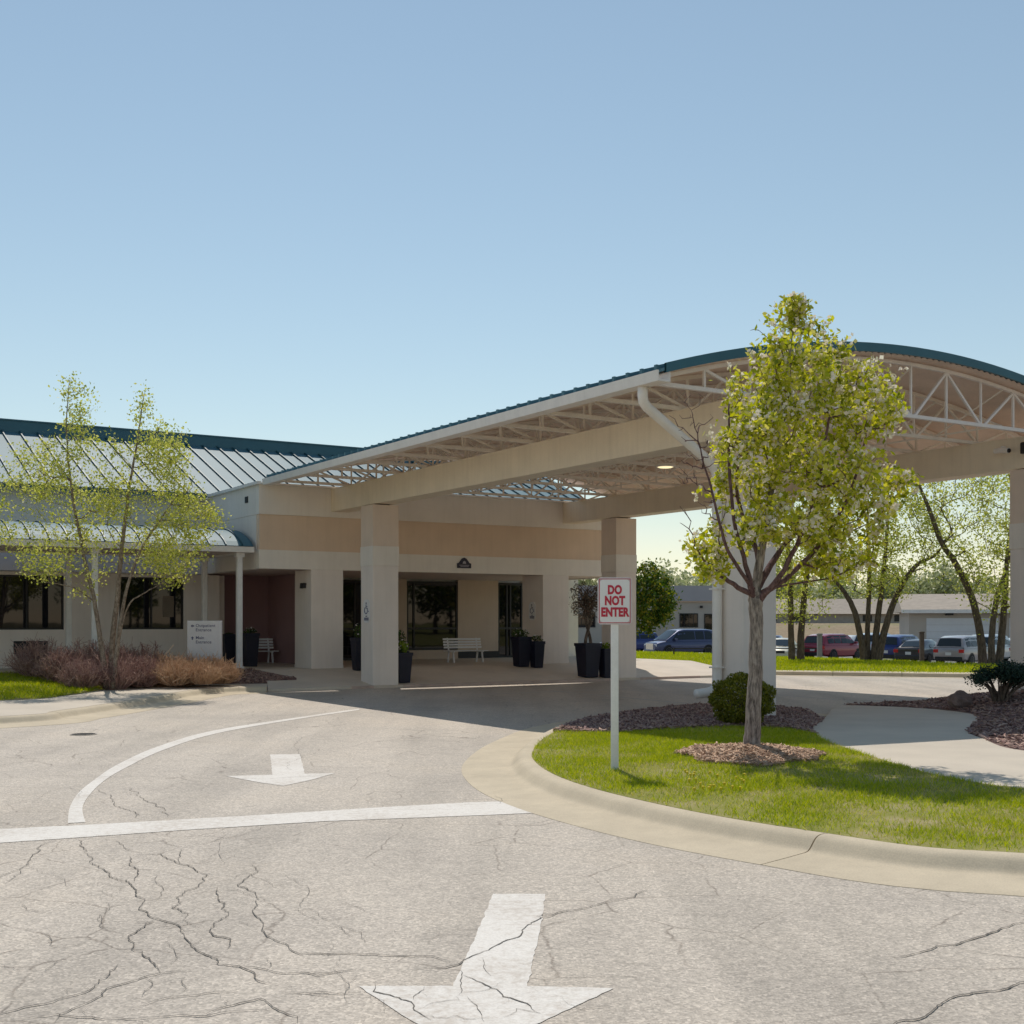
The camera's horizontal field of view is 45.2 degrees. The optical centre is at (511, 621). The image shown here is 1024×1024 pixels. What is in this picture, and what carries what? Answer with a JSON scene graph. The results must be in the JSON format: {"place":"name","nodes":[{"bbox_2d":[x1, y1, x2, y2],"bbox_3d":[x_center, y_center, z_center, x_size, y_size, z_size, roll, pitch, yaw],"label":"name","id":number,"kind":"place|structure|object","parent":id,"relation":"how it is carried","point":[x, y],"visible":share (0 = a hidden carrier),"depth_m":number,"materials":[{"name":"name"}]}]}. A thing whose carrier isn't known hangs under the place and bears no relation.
{"place":"outdoors","nodes":[
{"label":"outdoors","id":0,"kind":"place"},
{"bbox_2d":[0,668,19,672],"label":"walkway floor","id":1,"kind":"structure","parent":0,"point":[5,670],"depth_m":37.89,"materials":[{"name":"concrete"}]},
{"bbox_2d":[0,519,253,667],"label":"covered walkway","id":2,"kind":"structure","parent":1,"relation":"on","point":[238,545],"depth_m":38.09,"materials":[{"name":"white metal"}]},
{"bbox_2d":[0,671,105,700],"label":"lawn","id":3,"kind":"structure","parent":0,"point":[56,695],"depth_m":30.66,"materials":[{"name":"plant"}]},
{"bbox_2d":[26,640,97,682],"bbox_3d":[-12.168,1.142,33.599,1.894,1.252,2.066,0,0,-7],"label":"twiggy shrub","id":4,"kind":"object","parent":3,"relation":"on","point":[61,658],"visible":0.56,"depth_m":33.25,"materials":[{"name":"brown plant"}]},
{"bbox_2d":[52,655,110,687],"bbox_3d":[-11.352,1.349,32.578,1.515,1.002,1.653,0,0,31],"label":"twiggy shrub","id":5,"kind":"object","parent":3,"relation":"on","point":[77,674],"visible":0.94,"depth_m":32.34,"materials":[{"name":"brown plant"}]},
{"bbox_2d":[0,371,233,688],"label":"birch tree","id":6,"kind":"object","parent":3,"relation":"on","point":[184,503],"visible":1,"depth_m":32.83,"materials":[{"name":"green plant"}]},
{"bbox_2d":[0,684,266,715],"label":"pavement","id":7,"kind":"structure","parent":0,"point":[31,706],"depth_m":28.95,"materials":[{"name":"concrete"}]},
{"bbox_2d":[118,652,167,688],"bbox_3d":[-10.186,1.319,33.915,1.553,1.027,1.694,0,0,16],"label":"twiggy shrub","id":8,"kind":"object","parent":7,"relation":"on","point":[145,681],"visible":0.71,"depth_m":33.67,"materials":[{"name":"brown plant"}]},
{"bbox_2d":[163,647,216,684],"bbox_3d":[-9.352,1.335,34.917,1.976,1.237,1.814,0,0,8],"label":"twiggy shrub","id":9,"kind":"object","parent":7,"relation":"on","point":[185,664],"visible":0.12,"depth_m":34.72,"materials":[{"name":"brown plant"}]},
{"bbox_2d":[181,658,233,684],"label":"twiggy shrub","id":10,"kind":"object","parent":7,"relation":"on","point":[208,673],"visible":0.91,"depth_m":33.81,"materials":[{"name":"brown plant"}]},
{"bbox_2d":[213,656,244,683],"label":"twiggy shrub","id":11,"kind":"object","parent":7,"relation":"on","point":[232,677],"visible":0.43,"depth_m":34.95,"materials":[{"name":"brown plant"}]},
{"bbox_2d":[2,667,296,686],"bbox_3d":[-10.466,1.720,35.552,8.356,0.480,2.650,0,0,-26],"label":"mulch bed","id":12,"kind":"object","parent":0,"point":[245,682],"visible":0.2,"depth_m":36.52,"materials":[{"name":"brown wood"}]},
{"bbox_2d":[1,634,66,677],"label":"twiggy shrub","id":13,"kind":"object","parent":12,"relation":"on","point":[24,659],"visible":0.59,"depth_m":33.98,"materials":[{"name":"brown plant"}]},
{"bbox_2d":[64,637,124,666],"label":"twiggy shrub","id":14,"kind":"object","parent":12,"relation":"on","point":[88,648],"visible":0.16,"depth_m":34.40,"materials":[{"name":"brown plant"}]},
{"bbox_2d":[93,653,146,689],"bbox_3d":[-10.673,1.311,33.223,1.563,1.073,1.710,0,0,10],"label":"twiggy shrub","id":15,"kind":"object","parent":12,"relation":"on","point":[125,671],"visible":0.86,"depth_m":32.98,"materials":[{"name":"brown plant"}]},
{"bbox_2d":[89,640,152,686],"bbox_3d":[-11.009,1.184,34.389,2.083,1.377,2.273,0,0,-22],"label":"twiggy shrub","id":16,"kind":"object","parent":12,"relation":"on","point":[123,654],"visible":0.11,"depth_m":34.17,"materials":[{"name":"brown plant"}]},
{"bbox_2d":[120,637,171,665],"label":"twiggy shrub","id":17,"kind":"object","parent":12,"relation":"on","point":[142,652],"visible":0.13,"depth_m":35.16,"materials":[{"name":"brown plant"}]},
{"bbox_2d":[145,646,187,686],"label":"twiggy shrub","id":18,"kind":"object","parent":12,"relation":"on","point":[159,683],"visible":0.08,"depth_m":34.75,"materials":[{"name":"brown plant"}]},
{"bbox_2d":[149,655,202,688],"bbox_3d":[-9.235,1.373,33.807,1.528,1.042,1.664,0,0,-29],"label":"twiggy shrub","id":19,"kind":"object","parent":12,"relation":"on","point":[172,675],"visible":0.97,"depth_m":33.64,"materials":[{"name":"brown plant"}]},
{"bbox_2d":[187,621,222,660],"bbox_3d":[-8.886,0.815,35.597,0.980,1.650,0.185,0,0,-6],"label":"directional sign","id":20,"kind":"object","parent":12,"relation":"on","point":[206,637],"visible":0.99,"depth_m":35.51,"materials":[{"name":"white metal"}]},
{"bbox_2d":[189,648,237,683],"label":"twiggy shrub","id":21,"kind":"object","parent":12,"relation":"on","point":[212,660],"visible":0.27,"depth_m":34.81,"materials":[{"name":"brown plant"}]},
{"bbox_2d":[235,656,711,691],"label":"porch floor","id":22,"kind":"structure","parent":0,"point":[459,670],"depth_m":40.88,"materials":[{"name":"concrete"}]},
{"bbox_2d":[222,634,235,664],"bbox_3d":[-9.744,0.985,42.354,0.460,1.080,0.460,0,0,-32],"label":"planter","id":23,"kind":"object","parent":22,"relation":"on","point":[229,645],"visible":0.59,"depth_m":42.18,"materials":[{"name":"plastic"}]},
{"bbox_2d":[243,633,259,666],"bbox_3d":[-8.785,0.965,41.301,0.500,1.120,0.500,0,0,-32],"label":"planter","id":24,"kind":"object","parent":22,"relation":"on","point":[250,648],"visible":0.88,"depth_m":41.13,"materials":[{"name":"plastic"}]},
{"bbox_2d":[258,638,275,662],"bbox_3d":[-9.366,1.074,44.493,1.750,0.909,0.567,0,0,-32],"label":"bench","id":25,"kind":"object","parent":22,"relation":"on","point":[268,645],"visible":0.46,"depth_m":44.95,"materials":[{"name":"paint"}]},
{"bbox_2d":[0,418,601,668],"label":"hospital building","id":26,"kind":"structure","parent":22,"relation":"on","point":[519,554],"depth_m":42.86,"materials":[{"name":"paint"}]},
{"bbox_2d":[0,575,63,629],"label":"window","id":27,"kind":"structure","parent":26,"relation":"in","point":[24,605],"depth_m":40.26,"materials":[{"name":"black glass"}]},
{"bbox_2d":[119,577,182,628],"bbox_3d":[-12.420,-0.610,42.340,2.200,1.780,0.120,0,0,-32],"label":"window","id":28,"kind":"structure","parent":26,"relation":"in","point":[154,609],"depth_m":42.35,"materials":[{"name":"black glass"}]},
{"bbox_2d":[343,580,360,659],"bbox_3d":[-5.638,-0.039,48.290,2.400,3.122,0.120,0,0,-32],"label":"entrance door","id":29,"kind":"structure","parent":26,"relation":"in","point":[351,588],"depth_m":47.88,"materials":[{"name":"black glass"}]},
{"bbox_2d":[407,581,457,649],"bbox_3d":[-3.242,-0.215,49.777,2.340,2.770,0.120,0,0,-32],"label":"window","id":30,"kind":"structure","parent":26,"relation":"in","point":[432,607],"depth_m":49.76,"materials":[{"name":"black glass"}]},
{"bbox_2d":[498,583,521,657],"bbox_3d":[-0.101,-0.039,51.728,1.210,3.122,0.120,0,0,-32],"label":"entrance door","id":31,"kind":"structure","parent":26,"relation":"in","point":[509,594],"depth_m":51.68,"materials":[{"name":"black glass"}]},
{"bbox_2d":[529,602,535,619],"bbox_3d":[0.727,-0.360,44.638,0.030,0.660,0.440,0,0,-32],"label":"wheelchair sign","id":32,"kind":"object","parent":26,"relation":"attached to","point":[532,610],"visible":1,"depth_m":44.61,"materials":[{"name":"white metal"}]},
{"bbox_2d":[350,638,360,670],"bbox_3d":[-4.908,1.056,39.529,0.460,1.050,0.460,0,0,-32],"label":"planter","id":33,"kind":"object","parent":22,"relation":"on","point":[356,652],"visible":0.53,"depth_m":39.34,"materials":[{"name":"plastic"}]},
{"bbox_2d":[398,652,412,682],"bbox_3d":[-3.359,1.420,37.678,0.500,0.920,0.500,0,0,-32],"label":"planter","id":34,"kind":"object","parent":22,"relation":"on","point":[404,666],"visible":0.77,"depth_m":37.49,"materials":[{"name":"plastic"}]},
{"bbox_2d":[443,638,487,662],"bbox_3d":[-1.730,1.074,45.465,1.660,0.909,0.567,0,0,-32],"label":"bench","id":35,"kind":"object","parent":22,"relation":"on","point":[475,642],"visible":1,"depth_m":45.56,"materials":[{"name":"paint"}]},
{"bbox_2d":[510,637,531,666],"bbox_3d":[0.326,1.061,42.777,0.560,1.040,0.560,0,0,-32],"label":"planter","id":36,"kind":"object","parent":22,"relation":"on","point":[521,649],"visible":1,"depth_m":42.60,"materials":[{"name":"plastic"}]},
{"bbox_2d":[530,641,544,667],"bbox_3d":[0.858,1.159,42.754,0.440,0.920,0.440,0,0,-32],"label":"planter","id":37,"kind":"object","parent":22,"relation":"on","point":[537,655],"visible":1,"depth_m":42.60,"materials":[{"name":"plastic"}]},
{"bbox_2d":[574,643,601,676],"bbox_3d":[2.555,1.310,41.347,0.680,1.140,0.680,0,0,-32],"label":"planter","id":38,"kind":"object","parent":22,"relation":"on","point":[588,658],"visible":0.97,"depth_m":41.13,"materials":[{"name":"plastic"}]},
{"bbox_2d":[568,581,597,642],"bbox_3d":[2.526,-0.244,41.332,1.334,2.251,1.379,0,0,34],"label":"potted tree","id":39,"kind":"object","parent":38,"relation":"in","point":[588,605],"visible":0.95,"depth_m":41.24,"materials":[{"name":"green plant"}]},
{"bbox_2d":[599,648,610,677],"bbox_3d":[3.170,1.415,41.494,0.440,0.980,0.440,0,0,-32],"label":"planter","id":40,"kind":"object","parent":22,"relation":"on","point":[605,665],"visible":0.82,"depth_m":41.33,"materials":[{"name":"plastic"}]},
{"bbox_2d":[0,676,1023,1023],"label":"road","id":41,"kind":"structure","parent":0,"point":[690,938],"depth_m":8.94,"materials":[{"name":"grey asphalt"}]},
{"bbox_2d":[0,686,266,727],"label":"kerb","id":42,"kind":"structure","parent":41,"relation":"on","point":[81,714],"depth_m":27.36,"materials":[{"name":"concrete"}]},
{"bbox_2d":[68,709,358,822],"bbox_3d":[-4.736,1.996,20.155,1.838,0.001,15.941,0,0,3],"label":"lane line","id":43,"kind":"object","parent":41,"relation":"on","point":[75,814],"visible":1,"depth_m":17.24,"materials":[{"name":"paint"}]},
{"bbox_2d":[0,801,530,842],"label":"stop line","id":44,"kind":"object","parent":41,"relation":"on","point":[392,812],"visible":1,"depth_m":12.31,"materials":[{"name":"paint"}]},
{"bbox_2d":[228,754,333,785],"bbox_3d":[-3.003,1.996,16.692,1.361,0.001,3.575,0,0,0],"label":"road arrow","id":45,"kind":"object","parent":41,"relation":"on","point":[284,774],"visible":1,"depth_m":16.01,"materials":[{"name":"paint"}]},
{"bbox_2d":[360,894,612,1023],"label":"road arrow","id":46,"kind":"object","parent":41,"relation":"on","point":[508,916],"visible":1,"depth_m":6.68,"materials":[{"name":"paint"}]},
{"bbox_2d":[0,734,1023,1023],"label":"road cracks","id":47,"kind":"object","parent":41,"relation":"on","point":[320,952],"visible":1,"depth_m":7.34,"materials":[{"name":"black asphalt"}]},
{"bbox_2d":[352,676,699,688],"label":"porch kerb","id":48,"kind":"structure","parent":41,"relation":"on","point":[504,682],"depth_m":39.31,"materials":[{"name":"paint"}]},
{"bbox_2d":[426,685,836,703],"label":"bay lines","id":49,"kind":"object","parent":41,"relation":"on","point":[610,696],"visible":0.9,"depth_m":33.91,"materials":[{"name":"paint"}]},
{"bbox_2d":[262,341,1023,715],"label":"entrance canopy","id":50,"kind":"object","parent":41,"relation":"on","point":[612,441],"visible":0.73,"depth_m":29.43,"materials":[{"name":"paint"}]},
{"bbox_2d":[363,599,369,622],"bbox_3d":[-4.392,-0.300,37.107,0.031,0.700,0.460,0,0,-32],"label":"wheelchair sign","id":51,"kind":"object","parent":50,"relation":"attached to","point":[366,611],"visible":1,"depth_m":37.10,"materials":[{"name":"white metal"}]},
{"bbox_2d":[462,713,1023,896],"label":"island kerb","id":52,"kind":"structure","parent":41,"relation":"on","point":[508,770],"depth_m":11.02,"materials":[{"name":"concrete"}]},
{"bbox_2d":[776,670,997,678],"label":"kerb","id":53,"kind":"structure","parent":41,"relation":"on","point":[873,674],"depth_m":44.30,"materials":[{"name":"concrete"}]},
{"bbox_2d":[0,0,1023,598],"label":"sky","id":54,"kind":"structure","parent":0,"point":[351,223],"materials":[{"name":"blue"}]},
{"bbox_2d":[531,724,1023,852],"bbox_3d":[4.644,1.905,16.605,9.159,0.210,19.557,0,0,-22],"label":"island lawn","id":55,"kind":"structure","parent":0,"point":[856,828],"depth_m":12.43,"materials":[{"name":"plant"}]},
{"bbox_2d":[598,577,631,769],"bbox_3d":[1.272,0.699,15.244,0.424,2.482,0.114,0,0,4],"label":"do not enter sign","id":56,"kind":"object","parent":55,"relation":"on","point":[614,602],"visible":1,"depth_m":15.20,"materials":[{"name":"white metal"}]},
{"bbox_2d":[553,701,824,732],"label":"island mulch","id":57,"kind":"object","parent":55,"relation":"on","point":[705,726],"visible":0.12,"depth_m":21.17,"materials":[{"name":"brown wood"}]},
{"bbox_2d":[707,670,776,722],"bbox_3d":[4.040,1.394,21.697,1.165,1.047,1.194,0,0,-28],"label":"yew shrub","id":58,"kind":"object","parent":57,"relation":"on","point":[728,707],"visible":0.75,"depth_m":21.45,"materials":[{"name":"green plant"}]},
{"bbox_2d":[684,769,745,790],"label":"dandelions","id":59,"kind":"object","parent":55,"relation":"on","point":[700,783],"visible":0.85,"depth_m":13.83,"materials":[{"name":"yellow plant"}]},
{"bbox_2d":[674,741,826,766],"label":"tree mulch","id":60,"kind":"object","parent":55,"relation":"on","point":[764,758],"visible":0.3,"depth_m":15.66,"materials":[{"name":"brown wood"}]},
{"bbox_2d":[669,291,931,744],"bbox_3d":[4.019,-1.223,16.933,3.346,6.616,2.556,0,0,17],"label":"pear tree","id":61,"kind":"object","parent":55,"relation":"on","point":[799,522],"visible":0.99,"depth_m":16.54,"materials":[{"name":"green plant"}]},
{"bbox_2d":[636,650,996,672],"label":"lawn","id":62,"kind":"structure","parent":0,"point":[838,664],"depth_m":49.80,"materials":[{"name":"plant"}]},
{"bbox_2d":[636,558,682,637],"bbox_3d":[6.053,-0.488,57.997,3.932,5.069,3.879,0,0,11],"label":"round tree","id":63,"kind":"object","parent":62,"relation":"on","point":[663,608],"visible":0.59,"depth_m":57.20,"materials":[{"name":"green plant"}]},
{"bbox_2d":[776,496,859,659],"bbox_3d":[13.710,-3.723,57.973,6.257,11.381,5.338,0,0,0],"label":"lawn tree","id":64,"kind":"object","parent":62,"relation":"on","point":[803,605],"visible":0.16,"depth_m":57.88,"materials":[{"name":"green plant"}]},
{"bbox_2d":[799,481,966,660],"bbox_3d":[17.032,-3.390,56.950,7.371,10.879,6.468,0,0,26],"label":"lawn tree","id":65,"kind":"object","parent":62,"relation":"on","point":[877,648],"visible":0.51,"depth_m":56.74,"materials":[{"name":"green plant"}]},
{"bbox_2d":[898,475,1006,663],"bbox_3d":[19.545,-3.241,55.143,5.953,10.542,5.410,0,0,0],"label":"lawn tree","id":66,"kind":"object","parent":62,"relation":"on","point":[982,650],"visible":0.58,"depth_m":54.88,"materials":[{"name":"green plant"}]},
{"bbox_2d":[938,473,1010,663],"bbox_3d":[22.013,-3.179,52.917,6.313,10.488,6.530,0,0,-36],"label":"lawn tree","id":67,"kind":"object","parent":62,"relation":"on","point":[1003,587],"visible":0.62,"depth_m":53.04,"materials":[{"name":"green plant"}]},
{"bbox_2d":[643,650,1009,663],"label":"parking lot","id":68,"kind":"structure","parent":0,"point":[849,657],"depth_m":81.14,"materials":[{"name":"grey asphalt"}]},
{"bbox_2d":[601,631,657,651],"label":"parked car","id":69,"kind":"object","parent":68,"relation":"on","point":[642,638],"visible":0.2,"depth_m":96.49,"materials":[{"name":"blue paint"}]},
{"bbox_2d":[644,629,711,652],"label":"parked car","id":70,"kind":"object","parent":68,"relation":"on","point":[667,640],"visible":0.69,"depth_m":87.13,"materials":[{"name":"blue paint"}]},
{"bbox_2d":[776,638,796,656],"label":"parked car","id":71,"kind":"object","parent":68,"relation":"on","point":[781,642],"visible":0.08,"depth_m":75.68,"materials":[{"name":"beige paint"}]},
{"bbox_2d":[816,633,822,657],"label":"grey post","id":72,"kind":"object","parent":68,"relation":"on","point":[819,644],"visible":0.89,"depth_m":65.88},
{"bbox_2d":[804,633,859,658],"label":"parked car","id":73,"kind":"object","parent":68,"relation":"on","point":[834,645],"visible":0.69,"depth_m":76.78,"materials":[{"name":"red paint"}]},
{"bbox_2d":[883,634,917,659],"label":"parked car","id":74,"kind":"object","parent":68,"relation":"on","point":[893,641],"visible":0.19,"depth_m":71.20,"materials":[{"name":"blue paint"}]},
{"bbox_2d":[893,639,935,661],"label":"parked car","id":75,"kind":"object","parent":68,"relation":"on","point":[907,649],"visible":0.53,"depth_m":69.85,"materials":[{"name":"black paint"}]},
{"bbox_2d":[919,632,924,661],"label":"timber post","id":76,"kind":"object","parent":68,"relation":"on","point":[921,645],"visible":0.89,"depth_m":65.89,"materials":[{"name":"brown wood"}]},
{"bbox_2d":[893,594,1009,642],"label":"garage building","id":77,"kind":"structure","parent":68,"relation":"on","point":[935,617],"depth_m":96.60,"materials":[{"name":"beige paint"}]},
{"bbox_2d":[926,618,997,642],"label":"garage door","id":78,"kind":"structure","parent":77,"relation":"in","point":[936,628],"depth_m":96.19,"materials":[{"name":"white metal"}]},
{"bbox_2d":[933,635,987,663],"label":"parked car","id":79,"kind":"object","parent":68,"relation":"on","point":[959,649],"visible":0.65,"depth_m":66.90,"materials":[{"name":"silver metal"}]},
{"bbox_2d":[984,634,1009,658],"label":"parked car","id":80,"kind":"object","parent":68,"relation":"on","point":[1007,646],"visible":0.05,"depth_m":73.32,"materials":[{"name":"paint"}]},
{"bbox_2d":[776,623,898,642],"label":"grass bank","id":81,"kind":"structure","parent":0,"point":[824,628],"depth_m":145.01,"materials":[{"name":"green plant"}]},
{"bbox_2d":[648,551,691,585],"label":"distant tree","id":82,"kind":"object","parent":81,"relation":"on","point":[665,569],"visible":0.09,"depth_m":164.21,"materials":[{"name":"green plant"}]},
{"bbox_2d":[668,567,711,585],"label":"distant tree","id":83,"kind":"object","parent":81,"relation":"on","point":[684,575],"visible":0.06,"depth_m":169.23,"materials":[{"name":"green plant"}]},
{"bbox_2d":[684,571,711,585],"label":"distant tree","id":84,"kind":"object","parent":81,"relation":"on","point":[700,583],"visible":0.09,"depth_m":159.96,"materials":[{"name":"green plant"}]},
{"bbox_2d":[776,549,818,598],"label":"distant tree","id":85,"kind":"object","parent":81,"relation":"on","point":[782,588],"visible":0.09,"depth_m":188.60,"materials":[{"name":"green plant"}]},
{"bbox_2d":[776,599,898,622],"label":"long house","id":86,"kind":"structure","parent":81,"relation":"on","point":[840,609],"depth_m":172.28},
{"bbox_2d":[813,705,1023,786],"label":"curved path","id":87,"kind":"structure","parent":0,"point":[944,742],"depth_m":18.86,"materials":[{"name":"concrete"}]},
{"bbox_2d":[844,688,1023,749],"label":"mulch bed","id":88,"kind":"object","parent":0,"point":[1009,715],"visible":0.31,"depth_m":24.25,"materials":[{"name":"brown wood"}]},
{"bbox_2d":[946,690,972,707],"bbox_3d":[9.464,1.695,26.000,0.470,0.482,0.477,0,0,0],"label":"boulder","id":89,"kind":"object","parent":88,"relation":"on","point":[959,698],"visible":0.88,"depth_m":25.83,"materials":[{"name":"stone"}]},
{"bbox_2d":[963,656,1023,701],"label":"dark evergreen","id":90,"kind":"object","parent":88,"relation":"on","point":[1007,674],"visible":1,"depth_m":25.12,"materials":[{"name":"green plant"}]},
{"label":"ground","id":91,"kind":"structure","parent":0,"visible":0},
{"bbox_2d":[578,585,711,642],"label":"white building","id":92,"kind":"structure","parent":91,"relation":"on","point":[695,611],"depth_m":118.13,"materials":[{"name":"beige paint"}]},
{"bbox_2d":[578,613,594,626],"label":"window","id":93,"kind":"structure","parent":92,"relation":"in","point":[581,623],"depth_m":117.57,"materials":[{"name":"black glass"}]},
{"bbox_2d":[680,613,697,626],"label":"window","id":94,"kind":"structure","parent":92,"relation":"in","point":[686,619],"depth_m":118.29,"materials":[{"name":"black glass"}]},
{"bbox_2d":[704,614,711,629],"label":"door","id":95,"kind":"structure","parent":92,"relation":"in","point":[707,617],"depth_m":118.42,"materials":[{"name":"glass"}]},
{"bbox_2d":[783,578,835,598],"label":"distant tree","id":96,"kind":"object","parent":91,"relation":"on","point":[814,595],"visible":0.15,"depth_m":198.46,"materials":[{"name":"green plant"}]},
{"bbox_2d":[810,569,861,598],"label":"distant tree","id":97,"kind":"object","parent":91,"relation":"on","point":[835,592],"visible":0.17,"depth_m":203.70,"materials":[{"name":"green plant"}]},
{"bbox_2d":[832,581,878,598],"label":"distant tree","id":98,"kind":"object","parent":91,"relation":"on","point":[851,595],"visible":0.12,"depth_m":194.19,"materials":[{"name":"green plant"}]},
{"bbox_2d":[860,557,916,598],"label":"distant tree","id":99,"kind":"object","parent":91,"relation":"on","point":[891,593],"visible":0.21,"depth_m":198.71,"materials":[{"name":"green plant"}]},
{"bbox_2d":[900,571,939,593],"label":"distant tree","id":100,"kind":"object","parent":91,"relation":"on","point":[920,587],"visible":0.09,"depth_m":207.14,"materials":[{"name":"green plant"}]},
{"bbox_2d":[915,547,969,593],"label":"distant tree","id":101,"kind":"object","parent":91,"relation":"on","point":[938,588],"visible":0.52,"depth_m":203.49,"materials":[{"name":"green plant"}]},
{"bbox_2d":[956,573,1001,593],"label":"distant tree","id":102,"kind":"object","parent":91,"relation":"on","point":[983,587],"visible":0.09,"depth_m":208.40,"materials":[{"name":"green plant"}]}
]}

